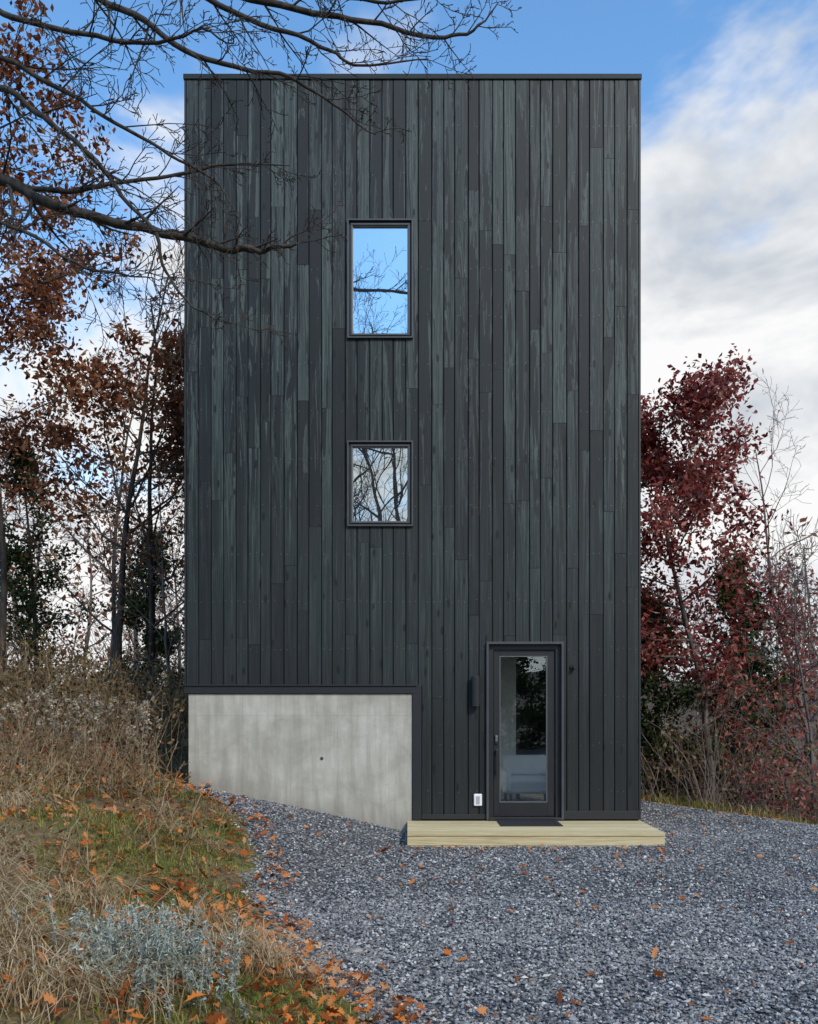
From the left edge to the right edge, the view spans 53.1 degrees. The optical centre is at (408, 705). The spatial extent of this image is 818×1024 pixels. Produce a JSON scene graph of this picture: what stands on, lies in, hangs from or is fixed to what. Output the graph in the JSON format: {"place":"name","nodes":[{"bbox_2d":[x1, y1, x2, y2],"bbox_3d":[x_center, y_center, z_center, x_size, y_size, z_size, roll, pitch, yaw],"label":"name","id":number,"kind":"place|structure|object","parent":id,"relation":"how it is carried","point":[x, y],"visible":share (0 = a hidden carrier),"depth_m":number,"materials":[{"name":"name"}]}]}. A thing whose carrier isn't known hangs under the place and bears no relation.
{"place":"outdoors","nodes":[
{"label":"outdoors","id":0,"kind":"place"},
{"bbox_2d":[349,222,411,335],"bbox_3d":[-0.370,-5.470,10.557,0.805,1.485,0.106,0,0,0],"label":"window reveal","id":1,"kind":"object","parent":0,"point":[350,272],"depth_m":10.50,"materials":[{"name":"black metal"}]},
{"bbox_2d":[351,223,409,335],"bbox_3d":[-0.370,-5.470,10.550,0.760,1.440,0.120,0,0,0],"label":"window frame","id":2,"kind":"object","parent":1,"relation":"in","point":[380,224],"visible":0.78,"depth_m":10.49,"materials":[{"name":"black metal"}]},
{"bbox_2d":[353,227,406,332],"bbox_3d":[-0.370,-5.470,10.537,0.698,1.378,0.006,0,0,0],"label":"window pane","id":3,"kind":"object","parent":2,"relation":"in","point":[379,279],"visible":1,"depth_m":10.53,"materials":[{"name":"clear glass"}]},
{"bbox_2d":[352,226,407,332],"bbox_3d":[-0.370,-5.470,10.549,0.712,1.392,0.082,0,0,0],"label":"window gasket","id":4,"kind":"object","parent":2,"relation":"in","point":[352,268],"depth_m":10.51,"materials":[{"name":"black rubber"}]},
{"bbox_2d":[349,443,411,524],"bbox_3d":[-0.370,-2.845,10.557,0.805,1.055,0.106,0,0,0],"label":"window reveal","id":5,"kind":"object","parent":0,"point":[350,523],"depth_m":10.50,"materials":[{"name":"black metal"}]},
{"bbox_2d":[351,444,409,522],"bbox_3d":[-0.370,-2.845,10.550,0.760,1.010,0.120,0,0,0],"label":"window frame","id":6,"kind":"object","parent":5,"relation":"in","point":[381,445],"visible":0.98,"depth_m":10.49,"materials":[{"name":"black metal"}]},
{"bbox_2d":[353,448,406,520],"bbox_3d":[-0.370,-2.845,10.537,0.698,0.948,0.006,0,0,0],"label":"window pane","id":7,"kind":"object","parent":6,"relation":"in","point":[379,484],"visible":1,"depth_m":10.53,"materials":[{"name":"clear glass"}]},
{"bbox_2d":[352,447,407,520],"bbox_3d":[-0.370,-2.845,10.549,0.712,0.962,0.082,0,0,0],"label":"window gasket","id":8,"kind":"object","parent":6,"relation":"in","point":[379,447],"depth_m":10.51,"materials":[{"name":"black rubber"}]},
{"bbox_2d":[0,673,817,1023],"bbox_3d":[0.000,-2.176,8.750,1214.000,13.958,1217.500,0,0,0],"label":"ground","id":9,"kind":"structure","parent":0,"point":[82,1009],"depth_m":6.42,"materials":[{"name":"grey gravel"}]},
{"bbox_2d":[0,226,118,733],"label":"russet oak tree","id":10,"kind":"object","parent":9,"relation":"on","point":[25,416],"visible":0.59,"depth_m":17.42,"materials":[{"name":"brown plant"}]},
{"bbox_2d":[0,438,137,729],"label":"cedar tree","id":11,"kind":"object","parent":9,"relation":"on","point":[14,556],"visible":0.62,"depth_m":19.06,"materials":[{"name":"green plant"}]},
{"bbox_2d":[0,0,144,386],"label":"russet oak tree","id":12,"kind":"object","parent":9,"relation":"on","point":[17,54],"visible":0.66,"depth_m":13.16,"materials":[{"name":"orange plant"}]},
{"bbox_2d":[0,674,162,795],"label":"goldenrod patch","id":13,"kind":"object","parent":9,"relation":"on","point":[144,713],"visible":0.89,"depth_m":9.19,"materials":[{"name":"beige plant"}]},
{"bbox_2d":[0,698,181,802],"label":"bramble patch","id":14,"kind":"object","parent":9,"relation":"on","point":[42,749],"visible":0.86,"depth_m":9.05,"materials":[{"name":"brown plant"}]},
{"bbox_2d":[0,208,183,747],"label":"russet oak tree","id":15,"kind":"object","parent":9,"relation":"on","point":[95,383],"visible":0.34,"depth_m":15.19,"materials":[{"name":"brown plant"}]},
{"bbox_2d":[0,312,183,694],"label":"bare tree","id":16,"kind":"object","parent":9,"relation":"on","point":[114,591],"visible":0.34,"depth_m":18.90,"materials":[{"name":"brown plant"}]},
{"bbox_2d":[0,617,188,780],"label":"dry brush","id":17,"kind":"object","parent":9,"relation":"on","point":[167,707],"visible":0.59,"depth_m":12.66,"materials":[{"name":"brown plant"}]},
{"bbox_2d":[28,201,183,743],"bbox_3d":[-4.598,-3.861,15.085,6.085,9.550,3.578,0,0,36],"label":"bare tree","id":18,"kind":"object","parent":9,"relation":"on","point":[152,584],"visible":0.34,"depth_m":15.27,"materials":[{"name":"brown plant"}]},
{"bbox_2d":[0,728,236,915],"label":"bramble patch","id":19,"kind":"object","parent":9,"relation":"on","point":[14,843],"visible":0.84,"depth_m":7.04,"materials":[{"name":"brown plant"}]},
{"bbox_2d":[54,433,183,754],"bbox_3d":[-4.695,-1.855,14.914,3.626,5.703,2.417,0,0,31],"label":"bare tree","id":20,"kind":"object","parent":9,"relation":"on","point":[167,472],"visible":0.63,"depth_m":14.66,"materials":[{"name":"brown plant"}]},
{"bbox_2d":[3,891,248,1021],"bbox_3d":[-1.140,1.099,3.754,1.088,0.560,0.925,0,0,-43],"label":"silver wormwood plant","id":21,"kind":"object","parent":9,"relation":"on","point":[157,939],"visible":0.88,"depth_m":3.65,"materials":[{"name":"white plant"}]},
{"bbox_2d":[95,522,188,735],"bbox_3d":[-6.629,-1.864,21.230,3.188,5.864,3.248,0,0,0],"label":"cedar tree","id":22,"kind":"object","parent":9,"relation":"on","point":[137,603],"visible":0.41,"depth_m":20.97,"materials":[{"name":"green plant"}]},
{"bbox_2d":[101,456,183,633],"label":"bare tree","id":23,"kind":"object","parent":9,"relation":"on","point":[169,565],"visible":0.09,"depth_m":17.25,"materials":[{"name":"brown plant"}]},
{"bbox_2d":[0,0,521,387],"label":"overhanging bare tree","id":24,"kind":"object","parent":9,"relation":"on","point":[31,194],"visible":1,"depth_m":6.65,"materials":[{"name":"brown plant"}]},
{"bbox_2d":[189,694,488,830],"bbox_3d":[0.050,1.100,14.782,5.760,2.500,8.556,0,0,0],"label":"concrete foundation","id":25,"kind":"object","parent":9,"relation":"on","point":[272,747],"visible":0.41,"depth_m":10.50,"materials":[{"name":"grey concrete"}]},
{"bbox_2d":[183,685,638,819],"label":"base trim","id":26,"kind":"structure","parent":25,"relation":"on","point":[414,691],"depth_m":10.48,"materials":[{"name":"black metal"}]},
{"bbox_2d":[516,657,545,798],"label":"interior dark wall","id":27,"kind":"structure","parent":25,"relation":"on","point":[530,705],"depth_m":14.80,"materials":[{"name":"black paint"}]},
{"bbox_2d":[349,948,362,952],"bbox_3d":[-0.349,1.618,5.400,0.093,0.038,0.065,0,0,0],"label":"rock","id":28,"kind":"object","parent":9,"relation":"on","point":[356,950],"visible":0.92,"depth_m":5.38,"materials":[{"name":"stone"}]},
{"bbox_2d":[0,751,816,1023],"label":"fallen leaves","id":29,"kind":"object","parent":9,"relation":"on","point":[330,1012],"visible":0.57,"depth_m":5.09,"materials":[{"name":"orange plant"}]},
{"bbox_2d":[0,732,817,1023],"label":"grass","id":30,"kind":"structure","parent":9,"relation":"on","point":[29,944],"depth_m":4.41,"materials":[{"name":"green"}]},
{"bbox_2d":[0,397,817,784],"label":"distant woods","id":31,"kind":"object","parent":9,"relation":"on","point":[176,619],"visible":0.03,"depth_m":29.05,"materials":[{"name":"brown plant"}]},
{"bbox_2d":[5,616,817,815],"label":"dry brush","id":32,"kind":"object","parent":9,"relation":"on","point":[102,637],"visible":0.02,"depth_m":22.80,"materials":[{"name":"brown plant"}]},
{"bbox_2d":[199,81,637,820],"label":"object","id":33,"kind":"object","parent":9,"relation":"on","point":[405,417],"visible":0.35,"depth_m":10.52,"materials":[{"name":"black wood"}]},
{"bbox_2d":[347,219,412,339],"bbox_3d":[-0.370,-5.470,10.533,0.846,1.526,0.134,0,0,0],"label":"window casing","id":34,"kind":"object","parent":33,"relation":"attached to","point":[379,337],"depth_m":10.47,"materials":[{"name":"black metal"}]},
{"bbox_2d":[347,440,412,526],"bbox_3d":[-0.370,-2.845,10.533,0.846,1.096,0.134,0,0,0],"label":"window casing","id":35,"kind":"object","parent":33,"relation":"attached to","point":[379,441],"depth_m":10.47,"materials":[{"name":"black metal"}]},
{"bbox_2d":[186,80,638,813],"bbox_3d":[0.045,-3.287,10.509,5.807,9.493,0.022,0,0,0],"label":"front siding","id":36,"kind":"object","parent":33,"relation":"attached to","point":[324,382],"visible":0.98,"depth_m":10.50,"materials":[{"name":"black wood"}]},
{"bbox_2d":[184,79,640,818],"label":"corner trim","id":37,"kind":"structure","parent":36,"relation":"attached to","point":[640,427],"depth_m":10.50,"materials":[{"name":"black wood"}]},
{"bbox_2d":[201,124,623,791],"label":"siding nails","id":38,"kind":"object","parent":36,"relation":"attached to","point":[403,364],"visible":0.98,"depth_m":10.50,"materials":[{"name":"metal"}]},
{"bbox_2d":[471,676,479,705],"bbox_3d":[0.850,-0.182,10.434,0.112,0.375,0.130,0,0,0],"label":"wall lamp","id":39,"kind":"object","parent":36,"relation":"attached to","point":[475,690],"visible":1,"depth_m":10.38,"materials":[{"name":"black metal"}]},
{"bbox_2d":[474,794,481,805],"bbox_3d":[0.882,1.208,10.477,0.105,0.155,0.036,0,0,0],"label":"outdoor outlet","id":40,"kind":"object","parent":36,"relation":"attached to","point":[477,799],"visible":1,"depth_m":10.46,"materials":[{"name":"white plastic"}]},
{"bbox_2d":[183,74,641,80],"bbox_3d":[0.045,-8.068,14.841,5.880,0.065,8.718,0,0,0],"label":"roof flashing","id":41,"kind":"object","parent":33,"relation":"on","point":[503,77],"visible":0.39,"depth_m":10.48,"materials":[{"name":"black metal"}]},
{"bbox_2d":[407,821,664,846],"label":"wooden deck","id":42,"kind":"structure","parent":9,"relation":"on","point":[496,834],"depth_m":9.49,"materials":[{"name":"brown wood"}]},
{"bbox_2d":[486,642,563,819],"bbox_3d":[1.485,0.323,10.535,0.990,2.275,0.170,0,0,0],"label":"door casing","id":43,"kind":"object","parent":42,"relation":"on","point":[487,715],"depth_m":10.45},
{"bbox_2d":[489,645,560,816],"bbox_3d":[1.485,0.337,10.580,0.929,2.242,0.120,0,0,0],"label":"door jamb","id":44,"kind":"object","parent":43,"relation":"attached to","point":[557,648],"depth_m":10.52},
{"bbox_2d":[493,650,554,815],"bbox_3d":[1.485,0.356,10.572,0.786,2.137,0.045,0,0,0],"label":"door slab","id":45,"kind":"structure","parent":44,"relation":"attached to","point":[524,809],"depth_m":10.55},
{"bbox_2d":[496,749,497,774],"bbox_3d":[1.127,0.725,10.514,0.030,0.330,0.069,0,0,0],"label":"door pull","id":46,"kind":"object","parent":45,"relation":"attached to","point":[496,761],"depth_m":10.48,"materials":[{"name":"black metal"}]},
{"bbox_2d":[499,656,546,802],"bbox_3d":[1.475,0.305,10.568,0.615,1.889,0.045,0,0,0],"label":"door glazing bead","id":47,"kind":"object","parent":45,"relation":"attached to","point":[546,737],"depth_m":10.54,"materials":[{"name":"black metal"}]},
{"bbox_2d":[489,816,561,820],"bbox_3d":[1.485,1.452,10.560,0.928,0.040,0.240,0,0,0],"label":"door threshold","id":48,"kind":"object","parent":42,"relation":"on","point":[494,818],"depth_m":10.44,"materials":[{"name":"black metal"}]},
{"bbox_2d":[497,820,562,825],"bbox_3d":[1.500,1.465,10.200,0.760,0.018,0.440,0,0,0],"label":"door mat","id":49,"kind":"object","parent":42,"relation":"on","point":[528,822],"depth_m":10.13,"materials":[{"name":"black rubber"}]},
{"bbox_2d":[641,585,723,805],"bbox_3d":[5.236,-0.003,16.743,2.498,5.029,3.135,0,0,37],"label":"cedar tree","id":50,"kind":"object","parent":9,"relation":"on","point":[658,708],"visible":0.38,"depth_m":16.51,"materials":[{"name":"green plant"}]},
{"bbox_2d":[641,482,729,704],"bbox_3d":[5.273,-1.319,18.886,3.957,8.067,3.443,0,0,-31],"label":"bare tree","id":51,"kind":"object","parent":9,"relation":"on","point":[674,593],"visible":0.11,"depth_m":18.34,"materials":[{"name":"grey plant"}]},
{"bbox_2d":[641,343,792,809],"bbox_3d":[5.567,-2.196,16.121,5.082,9.207,4.958,0,0,-44],"label":"red oak tree","id":52,"kind":"object","parent":9,"relation":"on","point":[657,469],"visible":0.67,"depth_m":15.15,"materials":[{"name":"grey plant"}]},
{"bbox_2d":[643,549,809,819],"bbox_3d":[6.554,-0.113,16.677,2.989,6.217,3.683,0,0,0],"label":"cedar tree","id":53,"kind":"object","parent":9,"relation":"on","point":[756,664],"visible":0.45,"depth_m":16.70,"materials":[{"name":"green plant"}]},
{"bbox_2d":[641,659,817,823],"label":"dry brush","id":54,"kind":"object","parent":9,"relation":"on","point":[716,787],"visible":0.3,"depth_m":14.73,"materials":[{"name":"brown plant"}]},
{"bbox_2d":[690,651,784,810],"bbox_3d":[8.960,0.824,22.717,3.215,5.246,2.852,0,0,0],"label":"cedar tree","id":55,"kind":"object","parent":9,"relation":"on","point":[719,720],"visible":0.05,"depth_m":22.36,"materials":[{"name":"green plant"}]},
{"bbox_2d":[662,722,817,824],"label":"dry brush","id":56,"kind":"object","parent":9,"relation":"on","point":[765,796],"visible":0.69,"depth_m":13.55,"materials":[{"name":"brown plant"}]},
{"bbox_2d":[683,536,817,809],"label":"red oak tree","id":57,"kind":"object","parent":9,"relation":"on","point":[784,633],"visible":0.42,"depth_m":19.32,"materials":[{"name":"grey plant"}]},
{"bbox_2d":[689,373,817,784],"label":"bare tree","id":58,"kind":"object","parent":9,"relation":"on","point":[772,589],"visible":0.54,"depth_m":19.77,"materials":[{"name":"plant"}]},
{"bbox_2d":[703,535,817,823],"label":"bare tree","id":59,"kind":"object","parent":9,"relation":"on","point":[785,718],"visible":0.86,"depth_m":15.20,"materials":[{"name":"brown plant"}]},
{"bbox_2d":[749,515,817,679],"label":"bare tree","id":60,"kind":"object","parent":9,"relation":"on","point":[804,620],"visible":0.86,"depth_m":16.09,"materials":[{"name":"brown plant"}]},
{"bbox_2d":[0,0,817,683],"label":"sky","id":61,"kind":"structure","parent":0,"point":[729,88],"materials":[{"name":"blue"}]},
{"bbox_2d":[183,779,817,1023],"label":"gravel","id":62,"kind":"structure","parent":0,"point":[710,922],"depth_m":6.11,"materials":[{"name":"grey gravel"}]},
{"bbox_2d":[493,650,515,798],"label":"interior back wall","id":63,"kind":"structure","parent":0,"point":[507,705],"depth_m":12.70,"materials":[{"name":"grey paint"}]},
{"bbox_2d":[500,794,543,800],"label":"interior floor slab","id":64,"kind":"structure","parent":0,"point":[531,797],"depth_m":12.77,"materials":[{"name":"grey concrete"}]},
{"bbox_2d":[504,792,545,800],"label":"armchair legs","id":65,"kind":"object","parent":64,"relation":"on","point":[505,797],"visible":0.29,"depth_m":12.34,"materials":[{"name":"black metal"}]},
{"bbox_2d":[500,755,545,793],"bbox_3d":[1.760,1.010,12.075,0.840,0.520,0.850,0,0,0],"label":"interior armchair","id":66,"kind":"object","parent":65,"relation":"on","point":[522,774],"visible":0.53,"depth_m":12.11,"materials":[{"name":"grey fabric"}]}
]}

